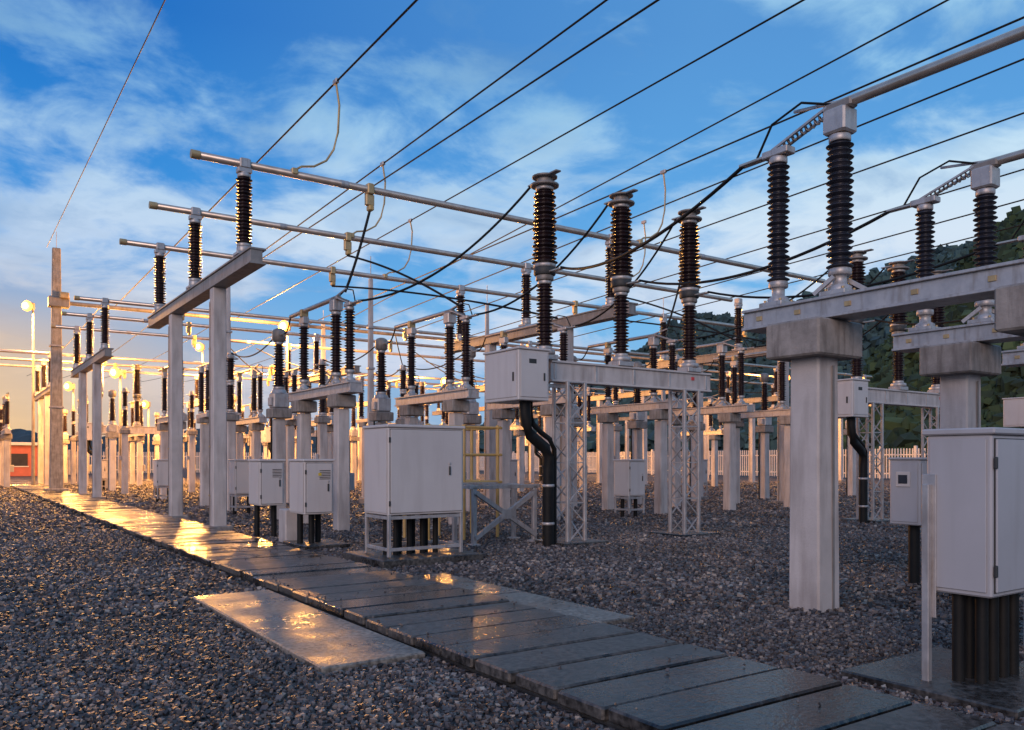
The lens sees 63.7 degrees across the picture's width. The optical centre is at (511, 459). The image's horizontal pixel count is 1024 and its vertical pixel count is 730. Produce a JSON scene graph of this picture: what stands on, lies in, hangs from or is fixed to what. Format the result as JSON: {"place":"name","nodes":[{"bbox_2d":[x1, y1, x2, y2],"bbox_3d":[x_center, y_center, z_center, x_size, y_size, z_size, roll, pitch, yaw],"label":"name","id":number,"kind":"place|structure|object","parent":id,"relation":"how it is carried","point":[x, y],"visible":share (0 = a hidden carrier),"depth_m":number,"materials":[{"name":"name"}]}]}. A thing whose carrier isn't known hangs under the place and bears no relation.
{"place":"outdoors","nodes":[
{"label":"outdoors","id":0,"kind":"place"},
{"bbox_2d":[10,442,36,475],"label":"control building","id":1,"kind":"structure","parent":0,"point":[21,457],"depth_m":80.11,"materials":[{"name":"paint"}]},
{"bbox_2d":[11,426,356,464],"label":"forest hill","id":2,"kind":"structure","parent":0,"point":[20,435],"depth_m":351.47,"materials":[{"name":"green plant"}]},
{"bbox_2d":[0,470,1023,729],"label":"gravel yard","id":3,"kind":"structure","parent":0,"point":[536,478],"depth_m":8.88,"materials":[{"name":"grey gravel"}]},
{"bbox_2d":[0,392,13,487],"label":"disconnector switch","id":4,"kind":"object","parent":3,"relation":"on","point":[7,467],"visible":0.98,"depth_m":46.89,"materials":[{"name":"concrete"}]},
{"bbox_2d":[35,355,50,485],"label":"busbar gantry","id":5,"kind":"object","parent":3,"relation":"on","point":[43,430],"visible":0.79,"depth_m":50.63,"materials":[{"name":"concrete"}]},
{"bbox_2d":[44,232,69,490],"bbox_3d":[-21.942,-4.688,39.775,1.050,12.625,1.000,0,0,-35],"label":"concrete pole","id":6,"kind":"object","parent":3,"relation":"on","point":[58,300],"visible":0.88,"depth_m":39.61,"materials":[{"name":"concrete"}]},
{"bbox_2d":[70,301,718,366],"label":"tube","id":7,"kind":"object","parent":6,"relation":"attached to","point":[91,305],"depth_m":46.46,"materials":[{"name":"grey metal"}]},
{"bbox_2d":[115,0,417,305],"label":"overhead wire","id":8,"kind":"object","parent":7,"relation":"attached to","point":[340,77],"visible":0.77,"depth_m":18.95,"materials":[{"name":"black metal"}]},
{"bbox_2d":[266,0,607,249],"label":"overhead wire","id":9,"kind":"object","parent":7,"relation":"attached to","point":[533,53],"visible":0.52,"depth_m":19.21,"materials":[{"name":"black metal"}]},
{"bbox_2d":[263,0,659,257],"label":"overhead wire","id":10,"kind":"object","parent":7,"relation":"attached to","point":[577,52],"visible":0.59,"depth_m":18.14,"materials":[{"name":"black metal"}]},
{"bbox_2d":[237,0,804,317],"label":"overhead wire","id":11,"kind":"object","parent":7,"relation":"attached to","point":[740,35],"visible":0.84,"depth_m":20.00,"materials":[{"name":"black metal"}]},
{"bbox_2d":[342,0,948,321],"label":"overhead wire","id":12,"kind":"object","parent":7,"relation":"on","point":[892,29],"visible":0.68,"depth_m":23.28,"materials":[{"name":"black metal"}]},
{"bbox_2d":[308,16,1023,324],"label":"overhead wire","id":13,"kind":"object","parent":7,"relation":"attached to","point":[928,58],"visible":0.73,"depth_m":20.72,"materials":[{"name":"black metal"}]},
{"bbox_2d":[358,58,1023,328],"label":"overhead wire","id":14,"kind":"object","parent":7,"relation":"on","point":[978,77],"visible":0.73,"depth_m":23.49,"materials":[{"name":"black metal"}]},
{"bbox_2d":[416,112,1023,328],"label":"overhead wire","id":15,"kind":"object","parent":7,"relation":"on","point":[807,189],"visible":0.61,"depth_m":25.27,"materials":[{"name":"black metal"}]},
{"bbox_2d":[471,169,1023,335],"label":"overhead wire","id":16,"kind":"object","parent":7,"relation":"on","point":[766,246],"visible":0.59,"depth_m":32.00,"materials":[{"name":"black metal"}]},
{"bbox_2d":[636,199,1023,305],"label":"overhead wire","id":17,"kind":"object","parent":7,"relation":"on","point":[852,246],"visible":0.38,"depth_m":32.80,"materials":[{"name":"black metal"}]},
{"bbox_2d":[69,408,76,483],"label":"surge arrester","id":18,"kind":"object","parent":3,"relation":"on","point":[72,458],"visible":0.95,"depth_m":53.67,"materials":[{"name":"concrete"}]},
{"bbox_2d":[70,303,113,498],"bbox_3d":[-17.834,-2.185,34.834,0.550,7.610,9.800,0,0,-35],"label":"busbar gantry","id":19,"kind":"object","parent":3,"relation":"on","point":[93,362],"visible":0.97,"depth_m":33.17,"materials":[{"name":"concrete"}]},
{"bbox_2d":[105,390,118,490],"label":"current transformer","id":20,"kind":"object","parent":3,"relation":"on","point":[111,434],"visible":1,"depth_m":41.30,"materials":[{"name":"concrete"}]},
{"bbox_2d":[119,388,130,493],"bbox_3d":[-18.095,-0.860,38.542,0.483,4.980,0.466,0,0,-35],"label":"surge arrester","id":21,"kind":"object","parent":3,"relation":"on","point":[124,431],"visible":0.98,"depth_m":38.44,"materials":[{"name":"concrete"}]},
{"bbox_2d":[77,363,183,488],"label":"circuit breaker","id":22,"kind":"object","parent":3,"relation":"on","point":[136,428],"visible":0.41,"depth_m":46.08,"materials":[{"name":"paint"}]},
{"bbox_2d":[128,397,145,485],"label":"disconnector switch","id":23,"kind":"object","parent":3,"relation":"on","point":[139,438],"visible":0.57,"depth_m":50.92,"materials":[{"name":"concrete"}]},
{"bbox_2d":[153,459,167,501],"bbox_3d":[-13.226,0.792,31.323,0.650,1.615,0.663,0,0,-35],"label":"control cabinet","id":24,"kind":"object","parent":3,"relation":"on","point":[160,473],"visible":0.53,"depth_m":31.04,"materials":[{"name":"metal"}]},
{"bbox_2d":[156,366,188,498],"bbox_3d":[-13.379,-1.117,32.513,0.600,5.494,4.280,0,0,-35],"label":"disconnector switch","id":25,"kind":"object","parent":3,"relation":"on","point":[162,423],"visible":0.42,"depth_m":33.34,"materials":[{"name":"concrete"}]},
{"bbox_2d":[186,391,196,491],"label":"surge arrester","id":26,"kind":"object","parent":3,"relation":"on","point":[190,456],"visible":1,"depth_m":40.14,"materials":[{"name":"concrete"}]},
{"bbox_2d":[68,450,315,474],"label":"palisade fence","id":27,"kind":"object","parent":3,"relation":"on","point":[103,456],"visible":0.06,"depth_m":92.86,"materials":[{"name":"metal"}]},
{"bbox_2d":[196,363,208,505],"bbox_3d":[-10.547,-0.830,28.320,0.450,4.920,1.800,0,0,-35],"label":"post insulator stand","id":28,"kind":"object","parent":3,"relation":"on","point":[202,417],"visible":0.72,"depth_m":28.21,"materials":[{"name":"concrete"}]},
{"bbox_2d":[147,166,265,530],"bbox_3d":[-7.784,-2.185,20.264,0.550,7.610,9.800,0,0,-35],"label":"busbar gantry","id":29,"kind":"object","parent":3,"relation":"on","point":[246,260],"visible":0.98,"depth_m":18.53,"materials":[{"name":"concrete"}]},
{"bbox_2d":[119,238,746,336],"bbox_3d":[0.049,-5.900,30.527,26.650,0.600,0.240,0,0,-35],"label":"busbar tube","id":30,"kind":"object","parent":29,"relation":"on","point":[332,271],"visible":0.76,"depth_m":27.34,"materials":[{"name":"metal"}]},
{"bbox_2d":[149,201,741,303],"bbox_3d":[0.061,-5.900,25.676,21.160,0.600,0.240,0,0,-35],"label":"busbar tube","id":31,"kind":"object","parent":29,"relation":"on","point":[346,237],"visible":0.73,"depth_m":22.96,"materials":[{"name":"metal"}]},
{"bbox_2d":[190,149,832,284],"bbox_3d":[2.332,-5.900,22.383,21.160,0.600,0.240,0,0,-35],"label":"busbar tube","id":32,"kind":"object","parent":29,"relation":"on","point":[369,190],"visible":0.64,"depth_m":19.10,"materials":[{"name":"metal"}]},
{"bbox_2d":[227,352,238,510],"bbox_3d":[-8.793,-0.860,25.763,0.483,4.980,0.466,0,0,-35],"label":"surge arrester","id":33,"kind":"object","parent":3,"relation":"on","point":[232,416],"visible":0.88,"depth_m":25.66,"materials":[{"name":"concrete"}]},
{"bbox_2d":[228,459,253,513],"bbox_3d":[-7.868,0.792,24.085,0.650,1.615,0.663,0,0,-35],"label":"control cabinet","id":34,"kind":"object","parent":3,"relation":"on","point":[238,477],"visible":0.66,"depth_m":23.81,"materials":[{"name":"metal"}]},
{"bbox_2d":[233,364,267,458],"bbox_3d":[-10.909,-1.117,34.217,0.600,5.494,4.280,0,0,-35],"label":"disconnector switch","id":35,"kind":"object","parent":3,"relation":"on","point":[254,422],"visible":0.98,"depth_m":33.38,"materials":[{"name":"concrete"}]},
{"bbox_2d":[248,459,285,536],"bbox_3d":[-5.022,0.792,16.877,0.550,1.615,0.763,0,0,-35],"label":"control cabinet","id":36,"kind":"object","parent":3,"relation":"on","point":[266,482],"visible":0.94,"depth_m":16.63,"materials":[{"name":"metal"}]},
{"bbox_2d":[266,328,291,519],"bbox_3d":[-6.231,-0.940,22.064,0.550,5.140,0.720,0,0,-35],"label":"current transformer","id":37,"kind":"object","parent":3,"relation":"on","point":[278,412],"visible":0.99,"depth_m":21.95,"materials":[{"name":"concrete"}]},
{"bbox_2d":[279,508,296,542],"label":"concrete block","id":38,"kind":"structure","parent":3,"relation":"on","point":[287,524],"depth_m":15.66,"materials":[{"name":"grey concrete"}]},
{"bbox_2d":[283,367,299,502],"bbox_3d":[-8.077,-0.830,30.023,0.450,4.920,1.800,0,0,-35],"label":"post insulator stand","id":39,"kind":"object","parent":3,"relation":"on","point":[291,423],"visible":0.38,"depth_m":29.87,"materials":[{"name":"concrete"}]},
{"bbox_2d":[192,590,424,674],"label":"concrete slab","id":40,"kind":"structure","parent":3,"relation":"on","point":[320,641],"depth_m":7.38,"materials":[{"name":"grey concrete"}]},
{"bbox_2d":[283,538,349,549],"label":"concrete slab","id":41,"kind":"structure","parent":3,"relation":"on","point":[323,543],"depth_m":14.95,"materials":[{"name":"grey concrete"}]},
{"bbox_2d":[288,459,334,542],"bbox_3d":[-3.684,0.792,15.158,0.600,1.615,0.813,0,0,-35],"label":"control cabinet","id":42,"kind":"object","parent":41,"relation":"on","point":[311,488],"visible":0.93,"depth_m":14.90,"materials":[{"name":"metal"}]},
{"bbox_2d":[299,369,333,458],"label":"disconnector switch","id":43,"kind":"object","parent":3,"relation":"on","point":[329,435],"visible":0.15,"depth_m":34.84,"materials":[{"name":"concrete"}]},
{"bbox_2d":[314,359,330,458],"bbox_3d":[-6.324,-0.860,27.467,0.483,4.980,0.466,0,0,-35],"label":"surge arrester","id":44,"kind":"object","parent":3,"relation":"on","point":[322,419],"visible":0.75,"depth_m":27.37,"materials":[{"name":"concrete"}]},
{"bbox_2d":[285,337,360,461],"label":"busbar gantry","id":45,"kind":"object","parent":3,"relation":"on","point":[316,348],"visible":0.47,"depth_m":40.40,"materials":[{"name":"metal"}]},
{"bbox_2d":[288,288,364,530],"bbox_3d":[-4.464,-1.117,19.590,0.600,5.494,4.280,0,0,-35],"label":"disconnector switch","id":46,"kind":"object","parent":3,"relation":"on","point":[335,392],"visible":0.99,"depth_m":18.61,"materials":[{"name":"concrete"}]},
{"bbox_2d":[360,186,530,300],"bbox_3d":[-1.482,-4.355,16.859,4.308,1.863,0.044,0,0,29],"label":"jumper cable","id":47,"kind":"object","parent":46,"relation":"attached to","point":[470,247],"visible":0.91,"depth_m":16.63,"materials":[{"name":"black rubber"}]},
{"bbox_2d":[350,402,359,485],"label":"current transformer","id":48,"kind":"object","parent":3,"relation":"on","point":[354,438],"visible":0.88,"depth_m":48.70,"materials":[{"name":"concrete"}]},
{"bbox_2d":[356,372,376,496],"bbox_3d":[-5.608,-0.830,31.727,0.450,4.920,1.800,0,0,-35],"label":"post insulator stand","id":49,"kind":"object","parent":3,"relation":"on","point":[361,421],"visible":0.34,"depth_m":31.72,"materials":[{"name":"concrete"}]},
{"bbox_2d":[359,256,374,503],"bbox_3d":[-5.136,-2.888,29.987,0.660,9.025,0.660,0,0,-35],"label":"lightning mast","id":50,"kind":"object","parent":3,"relation":"on","point":[370,368],"visible":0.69,"depth_m":29.93,"materials":[{"name":"metal"}]},
{"bbox_2d":[369,338,393,424],"bbox_3d":[-3.762,-0.940,23.768,0.550,5.140,0.720,0,0,-35],"label":"current transformer","id":51,"kind":"object","parent":3,"relation":"on","point":[381,414],"visible":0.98,"depth_m":23.64,"materials":[{"name":"metal"}]},
{"bbox_2d":[343,548,482,568],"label":"concrete slab","id":52,"kind":"structure","parent":3,"relation":"on","point":[374,558],"depth_m":12.76,"materials":[{"name":"grey concrete"}]},
{"bbox_2d":[362,424,464,557],"bbox_3d":[-1.555,0.532,13.103,1.370,2.135,0.913,0,0,-35],"label":"control cabinet","id":53,"kind":"object","parent":52,"relation":"on","point":[412,472],"visible":0.91,"depth_m":12.77,"materials":[{"name":"metal"}]},
{"bbox_2d":[394,303,479,524],"bbox_3d":[-1.994,-1.117,21.294,0.600,5.494,4.280,0,0,-35],"label":"disconnector switch","id":54,"kind":"object","parent":3,"relation":"on","point":[450,397],"visible":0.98,"depth_m":20.48,"materials":[{"name":"metal"}]},
{"bbox_2d":[403,423,501,539],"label":"access platform","id":55,"kind":"structure","parent":3,"relation":"on","point":[471,429],"depth_m":16.69,"materials":[{"name":"yellow paint"}]},
{"bbox_2d":[461,346,481,510],"bbox_3d":[-1.292,-0.940,25.471,0.550,5.140,0.720,0,0,-35],"label":"current transformer","id":56,"kind":"object","parent":3,"relation":"on","point":[471,417],"visible":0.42,"depth_m":25.33,"materials":[{"name":"concrete"}]},
{"bbox_2d":[453,344,531,458],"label":"busbar gantry","id":57,"kind":"object","parent":3,"relation":"on","point":[481,387],"visible":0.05,"depth_m":44.43,"materials":[{"name":"metal"}]},
{"bbox_2d":[51,324,773,384],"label":"busbar tube","id":58,"kind":"object","parent":57,"relation":"attached to","point":[194,340],"visible":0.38,"depth_m":42.39,"materials":[{"name":"metal"}]},
{"bbox_2d":[449,483,538,546],"bbox_3d":[-0.334,1.030,15.867,1.570,1.120,0.900,0,0,-35],"label":"braced steel stand","id":59,"kind":"object","parent":3,"relation":"on","point":[510,513],"visible":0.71,"depth_m":15.63,"materials":[{"name":"grey metal"}]},
{"bbox_2d":[483,388,532,491],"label":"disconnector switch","id":60,"kind":"object","parent":3,"relation":"on","point":[516,428],"visible":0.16,"depth_m":40.51,"materials":[{"name":"concrete"}]},
{"bbox_2d":[10,479,1023,729],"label":"cable trench path","id":61,"kind":"structure","parent":3,"relation":"on","point":[602,671],"depth_m":6.36,"materials":[{"name":"concrete"}]},
{"bbox_2d":[22,300,34,483],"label":"street lamp","id":62,"kind":"object","parent":61,"relation":"on","point":[27,305],"visible":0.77,"depth_m":49.90,"materials":[{"name":"metal"}]},
{"bbox_2d":[415,573,634,624],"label":"concrete slab","id":63,"kind":"structure","parent":3,"relation":"on","point":[566,608],"depth_m":9.06,"materials":[{"name":"grey concrete"}]},
{"bbox_2d":[485,315,577,519],"bbox_3d":[0.475,-1.117,22.997,0.600,5.494,4.280,0,0,-35],"label":"disconnector switch","id":64,"kind":"object","parent":3,"relation":"on","point":[504,413],"visible":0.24,"depth_m":23.68,"materials":[{"name":"concrete"}]},
{"bbox_2d":[332,285,557,318],"bbox_3d":[-2.283,-4.665,24.178,8.405,1.884,0.055,0,0,34],"label":"tube","id":65,"kind":"object","parent":64,"relation":"attached to","point":[511,308],"visible":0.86,"depth_m":24.01,"materials":[{"name":"grey metal"}]},
{"bbox_2d":[444,240,637,513],"bbox_3d":[0.448,-2.185,25.943,0.550,7.610,9.800,0,0,-35],"label":"busbar gantry","id":66,"kind":"object","parent":3,"relation":"on","point":[490,344],"visible":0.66,"depth_m":25.81,"materials":[{"name":"metal"}]},
{"bbox_2d":[533,389,590,432],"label":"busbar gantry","id":67,"kind":"object","parent":3,"relation":"on","point":[544,419],"visible":0.06,"depth_m":74.89,"materials":[{"name":"metal"}]},
{"bbox_2d":[0,364,620,399],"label":"busbar tube","id":68,"kind":"object","parent":67,"relation":"on","point":[124,371],"visible":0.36,"depth_m":57.70,"materials":[{"name":"metal"}]},
{"bbox_2d":[0,357,648,397],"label":"busbar tube","id":69,"kind":"object","parent":67,"relation":"on","point":[120,365],"visible":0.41,"depth_m":54.00,"materials":[{"name":"metal"}]},
{"bbox_2d":[0,349,678,394],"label":"busbar tube","id":70,"kind":"object","parent":67,"relation":"on","point":[271,368],"visible":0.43,"depth_m":51.64,"materials":[{"name":"metal"}]},
{"bbox_2d":[549,386,595,489],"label":"disconnector switch","id":71,"kind":"object","parent":3,"relation":"on","point":[590,427],"visible":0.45,"depth_m":42.71,"materials":[{"name":"metal"}]},
{"bbox_2d":[483,169,719,546],"bbox_3d":[2.001,-1.845,16.506,5.400,6.950,1.160,0,0,-35],"label":"circuit breaker","id":72,"kind":"object","parent":3,"relation":"on","point":[523,377],"visible":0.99,"depth_m":15.85,"materials":[{"name":"paint"}]},
{"bbox_2d":[560,167,743,269],"bbox_3d":[1.733,-3.287,12.336,0.188,0.508,5.742,0,0,-18],"label":"jumper cable","id":73,"kind":"object","parent":72,"relation":"attached to","point":[708,196],"visible":1,"depth_m":11.12,"materials":[{"name":"black rubber"}]},
{"bbox_2d":[639,212,890,284],"bbox_3d":[3.794,-3.287,13.742,0.194,0.508,5.537,0,0,-29],"label":"jumper cable","id":74,"kind":"object","parent":72,"relation":"attached to","point":[788,259],"visible":0.89,"depth_m":13.29,"materials":[{"name":"black rubber"}]},
{"bbox_2d":[707,245,997,298],"bbox_3d":[5.860,-3.287,15.149,0.194,0.508,5.547,0,0,-41],"label":"jumper cable","id":75,"kind":"object","parent":72,"relation":"attached to","point":[876,283],"visible":0.73,"depth_m":14.45,"materials":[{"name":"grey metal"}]},
{"bbox_2d":[577,358,678,485],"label":"busbar gantry","id":76,"kind":"object","parent":3,"relation":"on","point":[599,399],"visible":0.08,"depth_m":53.04,"materials":[{"name":"concrete"}]},
{"bbox_2d":[613,459,645,517],"bbox_3d":[3.248,0.792,22.764,0.650,1.615,0.663,0,0,-35],"label":"control cabinet","id":77,"kind":"object","parent":3,"relation":"on","point":[629,479],"visible":0.98,"depth_m":22.57,"materials":[{"name":"metal"}]},
{"bbox_2d":[588,328,683,513],"bbox_3d":[3.768,-1.117,25.269,0.600,5.494,4.280,0,0,-35],"label":"disconnector switch","id":78,"kind":"object","parent":3,"relation":"on","point":[606,411],"visible":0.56,"depth_m":24.47,"materials":[{"name":"concrete"}]},
{"bbox_2d":[627,361,646,503],"bbox_3d":[4.470,-0.940,29.446,0.550,5.140,0.720,0,0,-35],"label":"current transformer","id":79,"kind":"object","parent":3,"relation":"on","point":[636,423],"visible":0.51,"depth_m":29.32,"materials":[{"name":"concrete"}]},
{"bbox_2d":[687,367,704,501],"bbox_3d":[6.939,-0.940,31.150,0.550,5.140,0.720,0,0,-35],"label":"current transformer","id":80,"kind":"object","parent":3,"relation":"on","point":[692,446],"visible":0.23,"depth_m":31.05,"materials":[{"name":"metal"}]},
{"bbox_2d":[680,394,723,486],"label":"disconnector switch","id":81,"kind":"object","parent":3,"relation":"on","point":[714,435],"visible":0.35,"depth_m":48.50,"materials":[{"name":"concrete"}]},
{"bbox_2d":[479,446,925,479],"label":"palisade fence","id":82,"kind":"object","parent":3,"relation":"on","point":[916,451],"visible":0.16,"depth_m":77.25,"materials":[{"name":"metal"}]},
{"bbox_2d":[657,337,754,509],"bbox_3d":[6.237,-1.117,26.972,0.600,5.494,4.280,0,0,-35],"label":"disconnector switch","id":83,"kind":"object","parent":3,"relation":"on","point":[729,415],"visible":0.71,"depth_m":25.94,"materials":[{"name":"concrete"}]},
{"bbox_2d":[687,369,776,482],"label":"busbar gantry","id":84,"kind":"object","parent":3,"relation":"on","point":[772,398],"visible":0.44,"depth_m":55.78,"materials":[{"name":"concrete"}]},
{"bbox_2d":[61,311,790,378],"bbox_3d":[2.682,-5.900,48.987,51.950,0.600,0.240,0,0,-35],"label":"busbar tube","id":85,"kind":"object","parent":84,"relation":"on","point":[188,325],"visible":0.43,"depth_m":39.03,"materials":[{"name":"metal"}]},
{"bbox_2d":[74,295,871,377],"bbox_3d":[4.954,-5.900,45.695,51.950,0.600,0.240,0,0,-35],"label":"busbar tube","id":86,"kind":"object","parent":84,"relation":"on","point":[107,300],"visible":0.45,"depth_m":36.95,"materials":[{"name":"metal"}]},
{"bbox_2d":[646,285,830,503],"bbox_3d":[8.679,-2.185,31.621,0.550,7.610,9.800,0,0,-35],"label":"busbar gantry","id":87,"kind":"object","parent":3,"relation":"on","point":[663,362],"visible":0.47,"depth_m":31.50,"materials":[{"name":"metal"}]},
{"bbox_2d":[713,351,789,507],"bbox_3d":[8.707,-1.117,28.676,0.600,5.494,4.280,0,0,-35],"label":"disconnector switch","id":88,"kind":"object","parent":3,"relation":"on","point":[782,412],"visible":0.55,"depth_m":27.95,"materials":[{"name":"concrete"}]},
{"bbox_2d":[755,373,773,498],"bbox_3d":[10.232,-0.940,33.421,0.550,5.140,0.720,0,0,-35],"label":"current transformer","id":89,"kind":"object","parent":3,"relation":"on","point":[764,428],"visible":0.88,"depth_m":33.31,"materials":[{"name":"concrete"}]},
{"bbox_2d":[767,377,875,480],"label":"busbar gantry","id":90,"kind":"object","parent":3,"relation":"on","point":[840,449],"visible":0.21,"depth_m":61.42,"materials":[{"name":"concrete"}]},
{"bbox_2d":[843,420,855,495],"bbox_3d":[15.171,-0.940,36.828,0.550,5.140,0.720,0,0,-35],"label":"current transformer","id":91,"kind":"object","parent":3,"relation":"on","point":[850,470],"visible":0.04,"depth_m":36.74,"materials":[{"name":"concrete"}]},
{"bbox_2d":[739,25,1023,647],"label":"disconnector switch","id":92,"kind":"object","parent":3,"relation":"on","point":[814,341],"visible":1,"depth_m":8.63,"materials":[{"name":"concrete"}]},
{"bbox_2d":[838,249,952,522],"bbox_3d":[10.233,-1.845,22.184,5.400,6.950,1.160,0,0,-35],"label":"circuit breaker","id":93,"kind":"object","parent":3,"relation":"on","point":[857,395],"visible":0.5,"depth_m":21.41,"materials":[{"name":"paint"}]},
{"bbox_2d":[888,457,926,584],"bbox_3d":[5.170,0.785,10.546,0.591,1.630,0.450,0,0,-35],"label":"meter box","id":94,"kind":"object","parent":3,"relation":"on","point":[906,473],"visible":0.78,"depth_m":10.42,"materials":[{"name":"grey paint"}]},
{"bbox_2d":[841,647,1023,719],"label":"concrete slab","id":95,"kind":"structure","parent":3,"relation":"on","point":[1005,696],"depth_m":5.71,"materials":[{"name":"grey concrete"}]},
{"bbox_2d":[922,474,935,680],"bbox_3d":[2.903,0.835,5.769,0.061,1.470,0.100,0,0,-35],"label":"steel bracket post","id":96,"kind":"object","parent":95,"relation":"on","point":[928,547],"visible":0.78,"depth_m":5.75,"materials":[{"name":"grey metal"}]},
{"bbox_2d":[922,427,1023,683],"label":"control cabinet","id":97,"kind":"object","parent":95,"relation":"on","point":[979,472],"visible":0.81,"depth_m":5.63,"materials":[{"name":"grey metal"}]},
{"bbox_2d":[886,149,1023,428],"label":"disconnector switch","id":98,"kind":"object","parent":3,"relation":"on","point":[959,361],"visible":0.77,"depth_m":10.41,"materials":[{"name":"concrete"}]},
{"bbox_2d":[995,220,1023,366],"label":"disconnector switch","id":99,"kind":"object","parent":3,"relation":"on","point":[1012,358],"visible":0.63,"depth_m":12.79,"materials":[{"name":"metal"}]},
{"bbox_2d":[1002,397,1023,427],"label":"circuit breaker","id":100,"kind":"object","parent":3,"relation":"on","point":[1013,412],"visible":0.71,"depth_m":26.52,"materials":[{"name":"paint"}]},
{"bbox_2d":[0,0,1023,436],"label":"sky","id":101,"kind":"structure","parent":0,"point":[228,78],"materials":[{"name":"blue"}]},
{"bbox_2d":[535,347,864,465],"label":"forest hill","id":102,"kind":"structure","parent":0,"point":[721,449],"depth_m":239.82,"materials":[{"name":"green plant"}]},
{"bbox_2d":[479,241,975,464],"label":"forest trees","id":103,"kind":"object","parent":102,"relation":"on","point":[875,337],"visible":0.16,"depth_m":308.43,"materials":[{"name":"green plant"}]},
{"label":"forest hill","id":104,"kind":"structure","parent":0,"visible":0},
{"bbox_2d":[843,205,1023,471],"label":"forest trees","id":105,"kind":"object","parent":104,"relation":"on","point":[902,427],"visible":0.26,"depth_m":119.75,"materials":[{"name":"green plant"}]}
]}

